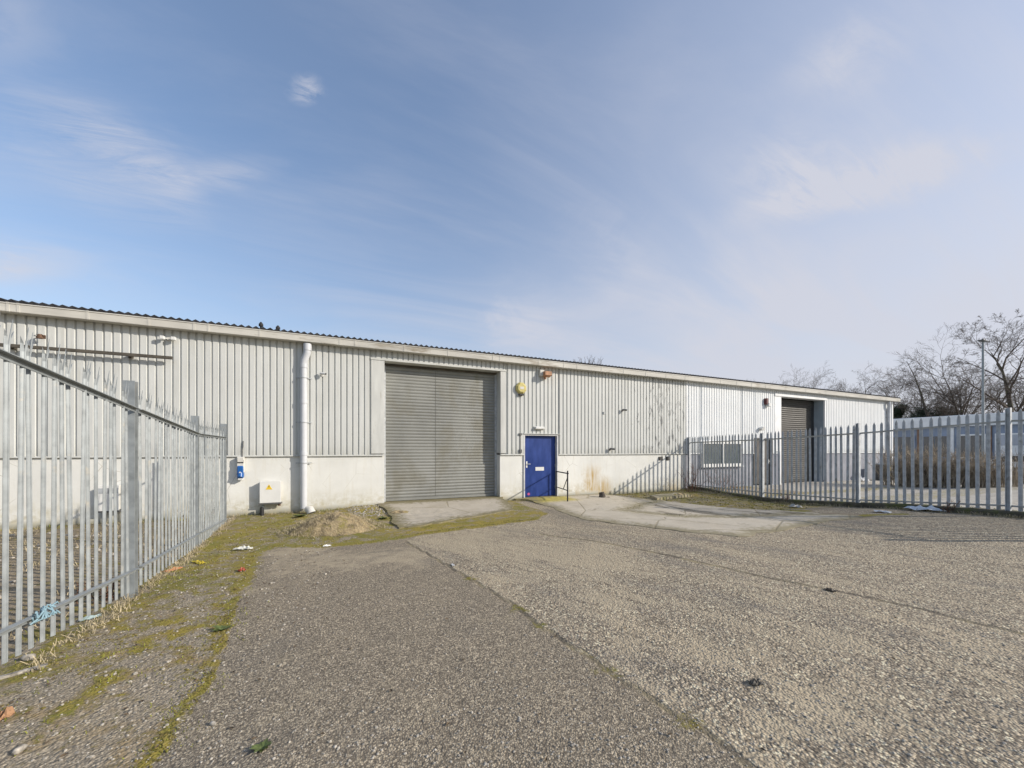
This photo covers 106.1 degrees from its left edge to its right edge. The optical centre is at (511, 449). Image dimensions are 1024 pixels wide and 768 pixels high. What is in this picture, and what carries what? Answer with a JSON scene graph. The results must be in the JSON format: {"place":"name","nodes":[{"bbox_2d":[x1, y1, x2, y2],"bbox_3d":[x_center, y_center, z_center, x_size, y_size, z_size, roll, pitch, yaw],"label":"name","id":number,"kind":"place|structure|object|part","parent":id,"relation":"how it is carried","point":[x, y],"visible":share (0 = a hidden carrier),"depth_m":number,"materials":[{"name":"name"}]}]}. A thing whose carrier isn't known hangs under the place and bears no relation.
{"place":"outdoors","nodes":[
{"label":"outdoors","id":0,"kind":"place"},
{"bbox_2d":[0,514,238,646],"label":"rough grass","id":1,"kind":"structure","parent":0,"point":[37,563],"depth_m":6.71,"materials":[{"name":"plant"}]},
{"bbox_2d":[0,471,1023,767],"bbox_3d":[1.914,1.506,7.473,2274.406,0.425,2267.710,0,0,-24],"label":"ground","id":2,"kind":"structure","parent":0,"point":[546,547],"depth_m":3.13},
{"bbox_2d":[0,706,14,719],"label":"broken brick","id":3,"kind":"object","parent":2,"relation":"on","point":[7,712],"visible":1,"depth_m":2.26,"materials":[{"name":"orange brick"}]},
{"bbox_2d":[11,744,27,754],"bbox_3d":[-2.593,1.577,2.030,0.035,0.035,0.064,0,0,0],"label":"stone","id":4,"kind":"object","parent":2,"relation":"on","point":[19,749],"visible":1,"depth_m":2.02,"materials":[{"name":"white stone"}]},
{"bbox_2d":[0,663,47,679],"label":"timber offcut","id":5,"kind":"object","parent":2,"relation":"on","point":[12,674],"visible":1,"depth_m":2.72,"materials":[{"name":"wood"}]},
{"bbox_2d":[20,654,35,660],"bbox_3d":[-3.669,1.574,2.920,0.096,0.053,0.052,0,0,-8],"label":"stone","id":6,"kind":"object","parent":2,"relation":"on","point":[25,657],"visible":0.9,"depth_m":2.90,"materials":[{"name":"white stone"}]},
{"bbox_2d":[80,613,101,620],"bbox_3d":[-3.987,1.576,3.643,0.089,0.032,0.152,0,0,44],"label":"plastic scrap","id":7,"kind":"object","parent":2,"relation":"on","point":[90,617],"visible":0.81,"depth_m":3.63,"materials":[{"name":"white plastic"}]},
{"bbox_2d":[74,574,119,603],"bbox_3d":[-4.353,1.483,4.058,0.405,0.310,0.365,0,0,37],"label":"bramble","id":8,"kind":"object","parent":2,"relation":"on","point":[106,594],"visible":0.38,"depth_m":4.06,"materials":[{"name":"brown plant"}]},
{"bbox_2d":[0,320,226,664],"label":"palisade fence","id":9,"kind":"object","parent":2,"relation":"on","point":[130,403],"visible":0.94,"depth_m":3.53,"materials":[{"name":"metal"}]},
{"bbox_2d":[29,601,60,625],"bbox_3d":[-3.369,1.180,2.789,0.053,0.109,0.270,0,0,-24],"label":"blue twine","id":10,"kind":"object","parent":9,"relation":"attached to","point":[43,612],"visible":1,"depth_m":2.76,"materials":[{"name":"fabric"}]},
{"bbox_2d":[0,516,234,641],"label":"rough ground stones","id":11,"kind":"object","parent":2,"relation":"on","point":[99,549],"visible":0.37,"depth_m":6.41,"materials":[{"name":"grey stone"}]},
{"bbox_2d":[18,521,232,675],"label":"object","id":12,"kind":"object","parent":2,"relation":"on","point":[177,562],"visible":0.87,"depth_m":3.89,"materials":[{"name":"beige plant"}]},
{"bbox_2d":[165,566,182,572],"bbox_3d":[-4.594,1.607,5.210,0.108,0.037,0.243,0,0,5],"label":"plastic wrapper","id":13,"kind":"object","parent":2,"relation":"on","point":[176,568],"visible":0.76,"depth_m":5.22,"materials":[{"name":"orange plastic"}]},
{"bbox_2d":[3,509,381,714],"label":"soil crumbs","id":14,"kind":"object","parent":2,"relation":"on","point":[171,618],"visible":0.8,"depth_m":3.54,"materials":[{"name":"brown soil"}]},
{"bbox_2d":[0,506,389,711],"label":"verge stones","id":15,"kind":"object","parent":2,"relation":"on","point":[149,677],"visible":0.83,"depth_m":3.78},
{"bbox_2d":[0,505,390,713],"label":"verge moss","id":16,"kind":"object","parent":2,"relation":"on","point":[186,669],"visible":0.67,"depth_m":3.33,"materials":[{"name":"green plant"}]},
{"bbox_2d":[211,625,231,630],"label":"weed","id":17,"kind":"object","parent":2,"relation":"on","point":[219,628],"visible":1,"depth_m":3.42,"materials":[{"name":"green plant"}]},
{"bbox_2d":[233,545,252,549],"bbox_3d":[-4.559,1.649,6.538,0.287,0.068,0.143,0,0,-4],"label":"crushed carton","id":18,"kind":"object","parent":2,"relation":"on","point":[243,547],"visible":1,"depth_m":6.50,"materials":[{"name":"white cardboard"}]},
{"bbox_2d":[250,738,271,752],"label":"weed","id":19,"kind":"object","parent":2,"relation":"on","point":[262,746],"visible":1,"depth_m":2.06,"materials":[{"name":"green plant"}]},
{"bbox_2d":[260,507,263,515],"bbox_3d":[-6.451,1.590,9.934,0.095,0.220,0.100,0,0,-24],"label":"pipe stub","id":20,"kind":"object","parent":2,"relation":"on","point":[261,511],"visible":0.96,"depth_m":9.90,"materials":[{"name":"black metal"}]},
{"bbox_2d":[305,506,315,513],"bbox_3d":[-5.337,1.605,10.206,0.254,0.240,0.218,0,0,28],"label":"broken pipe shoe","id":21,"kind":"object","parent":2,"relation":"on","point":[309,509],"visible":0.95,"depth_m":10.16,"materials":[{"name":"white plastic"}]},
{"bbox_2d":[119,518,536,767],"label":"moss cushions","id":22,"kind":"object","parent":2,"relation":"on","point":[170,719],"visible":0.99,"depth_m":2.70,"materials":[{"name":"green plant"}]},
{"bbox_2d":[275,511,384,537],"bbox_3d":[-3.732,1.507,8.122,2.349,0.403,1.527,0,0,-24],"label":"mound straw","id":23,"kind":"object","parent":2,"relation":"on","point":[360,517],"visible":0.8,"depth_m":7.86,"materials":[{"name":"beige plant"}]},
{"bbox_2d":[288,511,376,536],"bbox_3d":[-3.739,1.527,8.088,1.854,0.448,1.268,0,0,-24],"label":"soil mound","id":24,"kind":"object","parent":2,"relation":"on","point":[341,521],"visible":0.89,"depth_m":7.76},
{"bbox_2d":[0,488,686,530],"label":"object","id":25,"kind":"object","parent":2,"relation":"on","point":[318,511],"visible":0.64,"depth_m":10.28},
{"bbox_2d":[34,489,686,528],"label":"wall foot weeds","id":26,"kind":"object","parent":2,"relation":"on","point":[316,511],"depth_m":10.38,"materials":[{"name":"green plant"}]},
{"bbox_2d":[348,505,386,516],"bbox_3d":[-3.732,1.617,10.326,1.238,0.148,1.324,0,0,-24],"label":"mound rubble","id":27,"kind":"object","parent":2,"relation":"on","point":[379,509],"visible":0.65,"depth_m":10.29,"materials":[{"name":"stone"}]},
{"bbox_2d":[384,510,408,515],"bbox_3d":[-2.944,1.664,10.093,0.970,0.145,0.715,0,0,-24],"label":"rubble heap","id":28,"kind":"object","parent":2,"relation":"on","point":[395,512],"visible":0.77,"depth_m":10.03,"materials":[{"name":"stone"}]},
{"bbox_2d":[0,509,818,755],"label":"verge grass","id":29,"kind":"structure","parent":2,"relation":"on","point":[207,560],"depth_m":3.43,"materials":[{"name":"green plant"}]},
{"bbox_2d":[378,497,513,528],"bbox_3d":[-1.462,1.693,10.523,3.957,0.263,3.348,0,0,-24],"label":"concrete apron","id":30,"kind":"object","parent":2,"relation":"on","point":[421,513],"visible":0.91,"depth_m":10.56,"materials":[{"name":"grey concrete"}]},
{"bbox_2d":[0,298,900,529],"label":"warehouse","id":31,"kind":"structure","parent":2,"relation":"on","point":[366,421],"depth_m":11.67,"materials":[{"name":"paint"}]},
{"bbox_2d":[36,334,45,338],"bbox_3d":[-10.212,-2.465,8.344,0.188,0.116,0.139,0,0,40],"label":"wall lamp","id":32,"kind":"object","parent":31,"relation":"attached to","point":[39,336],"visible":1,"depth_m":8.31,"materials":[{"name":"metal"}]},
{"bbox_2d":[0,343,172,359],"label":"wall beam","id":33,"kind":"structure","parent":31,"relation":"attached to","point":[17,346],"depth_m":8.62,"materials":[{"name":"grey metal"}]},
{"bbox_2d":[98,485,120,523],"bbox_3d":[-9.200,1.244,8.816,0.392,0.890,0.202,0,0,-24],"label":"meter box","id":34,"kind":"object","parent":31,"relation":"attached to","point":[100,492],"visible":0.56,"depth_m":8.73,"materials":[{"name":"white plastic"}]},
{"bbox_2d":[98,488,107,493],"bbox_3d":[-9.240,0.928,8.700,0.180,0.124,0.005,0,0,-24],"label":"reading window","id":35,"kind":"structure","parent":34,"relation":"in","point":[100,490],"depth_m":8.69,"materials":[{"name":"white plastic"}]},
{"bbox_2d":[159,335,175,340],"bbox_3d":[-8.237,-2.672,9.238,0.300,0.082,0.165,0,0,-24],"label":"twin floodlight","id":36,"kind":"object","parent":31,"relation":"attached to","point":[171,338],"visible":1,"depth_m":9.21,"materials":[{"name":"white plastic"}]},
{"bbox_2d":[237,441,244,479],"bbox_3d":[-6.925,0.267,9.822,0.153,1.002,0.193,0,0,-24],"label":"outdoor socket","id":37,"kind":"object","parent":31,"relation":"attached to","point":[240,467],"visible":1,"depth_m":9.79,"materials":[{"name":"white plastic"}]},
{"bbox_2d":[259,481,281,506],"bbox_3d":[-6.324,1.246,10.099,0.498,0.872,0.202,0,0,-24],"label":"meter box","id":38,"kind":"object","parent":31,"relation":"attached to","point":[270,492],"visible":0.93,"depth_m":10.02,"materials":[{"name":"white plastic"}]},
{"bbox_2d":[519,433,521,452],"bbox_3d":[0.284,-0.235,13.086,0.100,0.670,0.050,0,0,-24],"label":"conduit","id":39,"kind":"object","parent":31,"relation":"attached to","point":[520,449],"visible":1,"depth_m":13.08,"materials":[{"name":"grey plastic"}]},
{"bbox_2d":[516,382,525,395],"bbox_3d":[0.315,-2.068,13.058,0.370,0.435,0.116,0,0,-24],"label":"alarm box","id":40,"kind":"object","parent":31,"relation":"attached to","point":[520,388],"visible":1,"depth_m":13.01,"materials":[{"name":"yellow plastic"}]},
{"bbox_2d":[534,426,543,429],"bbox_3d":[0.948,-0.762,13.360,0.392,0.110,0.140,0,0,-24],"label":"door light","id":41,"kind":"object","parent":31,"relation":"attached to","point":[538,428],"visible":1,"depth_m":13.31,"materials":[{"name":"white plastic"}]},
{"bbox_2d":[525,436,554,496],"bbox_3d":[0.982,0.566,13.556,1.262,2.119,0.120,0,0,-24],"label":"door","id":42,"kind":"structure","parent":31,"relation":"in","point":[539,450],"depth_m":13.56,"materials":[{"name":"blue paint"}]},
{"bbox_2d":[539,370,551,379],"bbox_3d":[1.149,-2.612,13.340,0.370,0.330,0.280,0,0,-24],"label":"rusty floodlight","id":43,"kind":"object","parent":31,"relation":"attached to","point":[543,373],"visible":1,"depth_m":13.29,"materials":[{"name":"orange metal"}]},
{"bbox_2d":[573,356,601,364],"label":"roof weeds","id":44,"kind":"object","parent":31,"relation":"on","point":[589,360],"visible":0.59,"depth_m":14.35,"materials":[{"name":"brown plant"}]},
{"bbox_2d":[701,441,740,467],"bbox_3d":[9.358,0.188,17.166,2.699,1.135,0.190,0,0,-24],"label":"window","id":45,"kind":"structure","parent":31,"relation":"in","point":[701,441],"depth_m":17.13,"materials":[{"name":"white plastic"}]},
{"bbox_2d":[757,440,769,483],"bbox_3d":[11.925,0.553,18.443,1.269,2.134,0.050,0,0,-24],"label":"door","id":46,"kind":"structure","parent":31,"relation":"in","point":[765,440],"depth_m":18.54,"materials":[{"name":"white plastic"}]},
{"bbox_2d":[764,398,770,406],"bbox_3d":[12.159,-2.259,18.325,0.290,0.390,0.175,0,0,-24],"label":"alarm siren","id":47,"kind":"object","parent":31,"relation":"attached to","point":[767,403],"visible":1,"depth_m":18.27,"materials":[{"name":"red plastic"}]},
{"bbox_2d":[0,494,1014,760],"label":"fallen leaves","id":48,"kind":"object","parent":2,"relation":"on","point":[294,646],"visible":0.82,"depth_m":3.14,"materials":[{"name":"brown plant"}]},
{"bbox_2d":[0,516,1023,766],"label":"loose chippings","id":49,"kind":"object","parent":2,"relation":"on","point":[542,708],"visible":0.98,"depth_m":2.31,"materials":[{"name":"gravel"}]},
{"bbox_2d":[599,492,605,497],"bbox_3d":[3.242,1.618,13.441,0.501,0.317,0.295,0,0,29],"label":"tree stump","id":50,"kind":"object","parent":2,"relation":"on","point":[601,494],"visible":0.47,"depth_m":13.41,"materials":[{"name":"brown plant"}]},
{"bbox_2d":[650,492,690,499],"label":"paving slab","id":51,"kind":"structure","parent":2,"relation":"on","point":[663,496],"depth_m":13.59,"materials":[{"name":"beige concrete"}]},
{"bbox_2d":[677,464,715,491],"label":"bramble","id":52,"kind":"object","parent":2,"relation":"on","point":[693,474],"visible":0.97,"depth_m":15.55,"materials":[{"name":"brown plant"}]},
{"bbox_2d":[628,491,804,517],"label":"yard weeds","id":53,"kind":"object","parent":2,"relation":"on","point":[720,501],"visible":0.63,"depth_m":12.57,"materials":[{"name":"green plant"}]},
{"bbox_2d":[705,468,736,491],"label":"bramble","id":54,"kind":"object","parent":2,"relation":"on","point":[721,481],"visible":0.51,"depth_m":15.06,"materials":[{"name":"brown plant"}]},
{"bbox_2d":[622,491,820,517],"bbox_3d":[5.665,1.644,12.324,5.229,0.165,5.326,0,0,-24],"label":"yard moss","id":55,"kind":"object","parent":2,"relation":"on","point":[725,502],"visible":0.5,"depth_m":12.39,"materials":[{"name":"green plant"}]},
{"bbox_2d":[746,678,763,685],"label":"leaf clump","id":56,"kind":"object","parent":2,"relation":"on","point":[757,682],"visible":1,"depth_m":2.62,"materials":[{"name":"black plant"}]},
{"bbox_2d":[789,504,801,507],"bbox_3d":[7.921,1.546,10.773,0.335,0.105,0.245,0,0,11],"label":"dirty rag","id":57,"kind":"object","parent":2,"relation":"on","point":[794,505],"visible":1,"depth_m":10.70,"materials":[{"name":"grey fabric"}]},
{"bbox_2d":[784,363,832,389],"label":"bare tree","id":58,"kind":"object","parent":2,"relation":"on","point":[810,377],"visible":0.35,"depth_m":72.35,"materials":[{"name":"brown plant"}]},
{"bbox_2d":[824,587,837,591],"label":"leaf clump","id":59,"kind":"object","parent":2,"relation":"on","point":[829,589],"visible":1,"depth_m":4.36,"materials":[{"name":"plant"}]},
{"bbox_2d":[828,374,871,392],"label":"bare tree","id":60,"kind":"object","parent":2,"relation":"on","point":[841,389],"visible":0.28,"depth_m":65.56,"materials":[{"name":"brown plant"}]},
{"bbox_2d":[688,408,1023,511],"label":"palisade fence","id":61,"kind":"object","parent":2,"relation":"on","point":[856,433],"visible":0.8,"depth_m":10.05,"materials":[{"name":"grey metal"}]},
{"bbox_2d":[688,486,1023,517],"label":"kerb","id":62,"kind":"structure","parent":2,"relation":"on","point":[1001,512],"depth_m":9.94,"materials":[{"name":"grey concrete"}]},
{"bbox_2d":[689,488,1023,518],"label":"kerb grass","id":63,"kind":"structure","parent":2,"relation":"on","point":[906,509],"depth_m":9.46,"materials":[{"name":"plant"}]},
{"bbox_2d":[845,362,916,407],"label":"bare tree","id":64,"kind":"object","parent":2,"relation":"on","point":[869,387],"visible":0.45,"depth_m":62.15,"materials":[{"name":"brown plant"}]},
{"bbox_2d":[874,510,891,512],"bbox_3d":[8.728,1.440,9.078,0.189,0.057,0.333,0,0,-32],"label":"plastic sheet","id":65,"kind":"object","parent":2,"relation":"on","point":[882,511],"visible":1,"depth_m":9.03,"materials":[{"name":"white plastic"}]},
{"bbox_2d":[860,367,931,416],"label":"bare tree","id":66,"kind":"object","parent":2,"relation":"on","point":[893,388],"visible":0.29,"depth_m":60.56,"materials":[{"name":"brown plant"}]},
{"bbox_2d":[863,445,937,486],"bbox_3d":[18.346,0.718,18.284,2.077,2.020,2.384,0,0,-10],"label":"hedge shrub","id":67,"kind":"object","parent":2,"relation":"on","point":[891,473],"visible":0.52,"depth_m":18.20,"materials":[{"name":"brown plant"}]},
{"bbox_2d":[893,403,908,418],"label":"evergreen shrub","id":68,"kind":"object","parent":2,"relation":"on","point":[897,415],"visible":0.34,"depth_m":47.76,"materials":[{"name":"green plant"}]},
{"bbox_2d":[883,446,946,487],"bbox_3d":[18.731,0.698,17.605,2.180,2.060,2.457,0,0,13],"label":"hedge shrub","id":69,"kind":"object","parent":2,"relation":"on","point":[924,470],"visible":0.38,"depth_m":17.59,"materials":[{"name":"brown plant"}]},
{"bbox_2d":[904,404,942,417],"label":"evergreen shrub","id":70,"kind":"object","parent":2,"relation":"on","point":[918,414],"visible":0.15,"depth_m":45.49,"materials":[{"name":"green plant"}]},
{"bbox_2d":[880,371,968,417],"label":"bare tree","id":71,"kind":"object","parent":2,"relation":"on","point":[909,404],"visible":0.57,"depth_m":47.69,"materials":[{"name":"brown plant"}]},
{"bbox_2d":[904,505,944,511],"bbox_3d":[9.719,1.350,9.028,0.735,0.144,0.312,0,0,37],"label":"carrier bag","id":72,"kind":"object","parent":2,"relation":"on","point":[930,507],"visible":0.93,"depth_m":8.98,"materials":[{"name":"plastic"}]},
{"bbox_2d":[898,381,952,416],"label":"bare tree","id":73,"kind":"object","parent":2,"relation":"on","point":[920,399],"visible":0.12,"depth_m":56.34,"materials":[{"name":"brown plant"}]},
{"bbox_2d":[894,444,961,487],"bbox_3d":[18.895,0.713,17.494,2.422,2.018,2.093,0,0,-41],"label":"hedge shrub","id":74,"kind":"object","parent":2,"relation":"on","point":[934,478],"visible":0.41,"depth_m":17.12,"materials":[{"name":"brown plant"}]},
{"bbox_2d":[892,359,970,417],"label":"bare tree","id":75,"kind":"object","parent":2,"relation":"on","point":[922,398],"visible":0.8,"depth_m":44.71,"materials":[{"name":"brown plant"}]},
{"bbox_2d":[907,443,985,487],"bbox_3d":[19.395,0.654,17.081,2.983,2.102,2.623,0,0,-24],"label":"hedge shrub","id":76,"kind":"object","parent":2,"relation":"on","point":[943,483],"visible":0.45,"depth_m":16.77,"materials":[{"name":"brown plant"}]},
{"bbox_2d":[913,374,980,415],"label":"bare tree","id":77,"kind":"object","parent":2,"relation":"on","point":[950,398],"visible":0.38,"depth_m":45.15,"materials":[{"name":"brown plant"}]},
{"bbox_2d":[873,324,1022,414],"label":"bare tree","id":78,"kind":"object","parent":2,"relation":"on","point":[926,373],"visible":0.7,"depth_m":45.09,"materials":[{"name":"brown plant"}]},
{"bbox_2d":[936,405,963,415],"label":"evergreen shrub","id":79,"kind":"object","parent":2,"relation":"on","point":[949,411],"visible":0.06,"depth_m":49.81,"materials":[{"name":"green plant"}]},
{"bbox_2d":[942,500,960,512],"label":"bramble","id":80,"kind":"object","parent":2,"relation":"on","point":[949,506],"visible":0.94,"depth_m":8.74,"materials":[{"name":"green plant"}]},
{"bbox_2d":[893,412,1023,469],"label":"office block","id":81,"kind":"structure","parent":2,"relation":"on","point":[954,432],"depth_m":27.41,"materials":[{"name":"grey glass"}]},
{"bbox_2d":[893,436,915,457],"bbox_3d":[30.416,-0.250,29.910,0.074,1.700,1.350,0,0,-24],"label":"window","id":82,"kind":"structure","parent":81,"relation":"in","point":[908,438],"depth_m":29.73,"materials":[{"name":"grey glass"}]},
{"bbox_2d":[923,435,946,456],"bbox_3d":[31.129,-0.250,28.312,0.074,1.700,1.350,0,0,-24],"label":"window","id":83,"kind":"structure","parent":81,"relation":"in","point":[925,437],"depth_m":28.28,"materials":[{"name":"grey glass"}]},
{"bbox_2d":[960,434,985,458],"bbox_3d":[31.841,-0.250,26.713,0.074,1.700,1.350,0,0,-24],"label":"window","id":84,"kind":"structure","parent":81,"relation":"in","point":[972,436],"depth_m":26.67,"materials":[{"name":"grey glass"}]},
{"bbox_2d":[995,433,1023,456],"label":"window","id":85,"kind":"structure","parent":81,"relation":"in","point":[1014,435],"depth_m":25.01,"materials":[{"name":"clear glass"}]},
{"bbox_2d":[932,380,995,413],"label":"bare tree","id":86,"kind":"object","parent":2,"relation":"on","point":[961,402],"visible":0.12,"depth_m":52.42,"materials":[{"name":"brown plant"}]},
{"bbox_2d":[936,450,992,487],"bbox_3d":[19.600,0.794,16.696,1.883,1.756,2.222,0,0,14],"label":"hedge shrub","id":87,"kind":"object","parent":2,"relation":"on","point":[971,481],"visible":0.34,"depth_m":16.39,"materials":[{"name":"brown plant"}]},
{"bbox_2d":[912,363,1017,415],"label":"bare tree","id":88,"kind":"object","parent":2,"relation":"on","point":[963,401],"visible":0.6,"depth_m":42.81,"materials":[{"name":"brown plant"}]},
{"bbox_2d":[925,308,1023,412],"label":"bare tree","id":89,"kind":"object","parent":2,"relation":"on","point":[1010,382],"visible":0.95,"depth_m":39.51,"materials":[{"name":"brown plant"}]},
{"bbox_2d":[945,449,1014,487],"bbox_3d":[19.832,0.775,16.564,2.096,1.706,2.012,0,0,10],"label":"hedge shrub","id":90,"kind":"object","parent":2,"relation":"on","point":[992,473],"visible":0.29,"depth_m":16.12,"materials":[{"name":"brown plant"}]},
{"bbox_2d":[977,338,988,470],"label":"lamp column","id":91,"kind":"structure","parent":2,"relation":"on","point":[983,420],"depth_m":22.56,"materials":[{"name":"metal"}]},
{"bbox_2d":[953,448,1023,487],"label":"hedge shrub","id":92,"kind":"object","parent":2,"relation":"on","point":[1014,480],"visible":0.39,"depth_m":15.75,"materials":[{"name":"brown plant"}]},
{"bbox_2d":[962,375,1022,413],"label":"bare tree","id":93,"kind":"object","parent":2,"relation":"on","point":[999,406],"visible":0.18,"depth_m":49.04,"materials":[{"name":"brown plant"}]},
{"bbox_2d":[966,382,1023,413],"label":"bare tree","id":94,"kind":"object","parent":2,"relation":"on","point":[1003,402],"visible":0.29,"depth_m":46.13,"materials":[{"name":"brown plant"}]},
{"bbox_2d":[0,0,1023,417],"label":"sky","id":95,"kind":"structure","parent":0,"point":[745,190],"materials":[{"name":"blue"}]},
{"bbox_2d":[513,494,862,536],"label":"concrete path","id":96,"kind":"structure","parent":0,"point":[613,509],"depth_m":9.49,"materials":[{"name":"grey concrete"}]},
{"bbox_2d":[556,471,568,500],"bbox_3d":[1.689,1.218,13.060,0.053,1.095,1.299,0,0,-11],"label":"handrail","id":97,"kind":"object","parent":96,"relation":"on","point":[567,473],"visible":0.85,"depth_m":12.77,"materials":[{"name":"black metal"}]},
{"bbox_2d":[875,463,891,480],"bbox_3d":[20.696,1.221,21.500,0.760,0.940,0.600,0,0,-24],"label":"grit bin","id":98,"kind":"object","parent":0,"point":[877,477],"visible":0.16,"depth_m":21.42,"materials":[{"name":"grey plastic"}]},
{"bbox_2d":[972,454,1023,469],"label":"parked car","id":99,"kind":"object","parent":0,"point":[1014,455],"visible":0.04,"depth_m":23.11,"materials":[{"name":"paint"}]},
{"bbox_3d":[30.248,0.526,22.854,0.007,0.370,2.400,0,0,-26],"label":"side window","id":100,"kind":"part","parent":99,"relation":"part of","materials":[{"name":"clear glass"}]}
]}

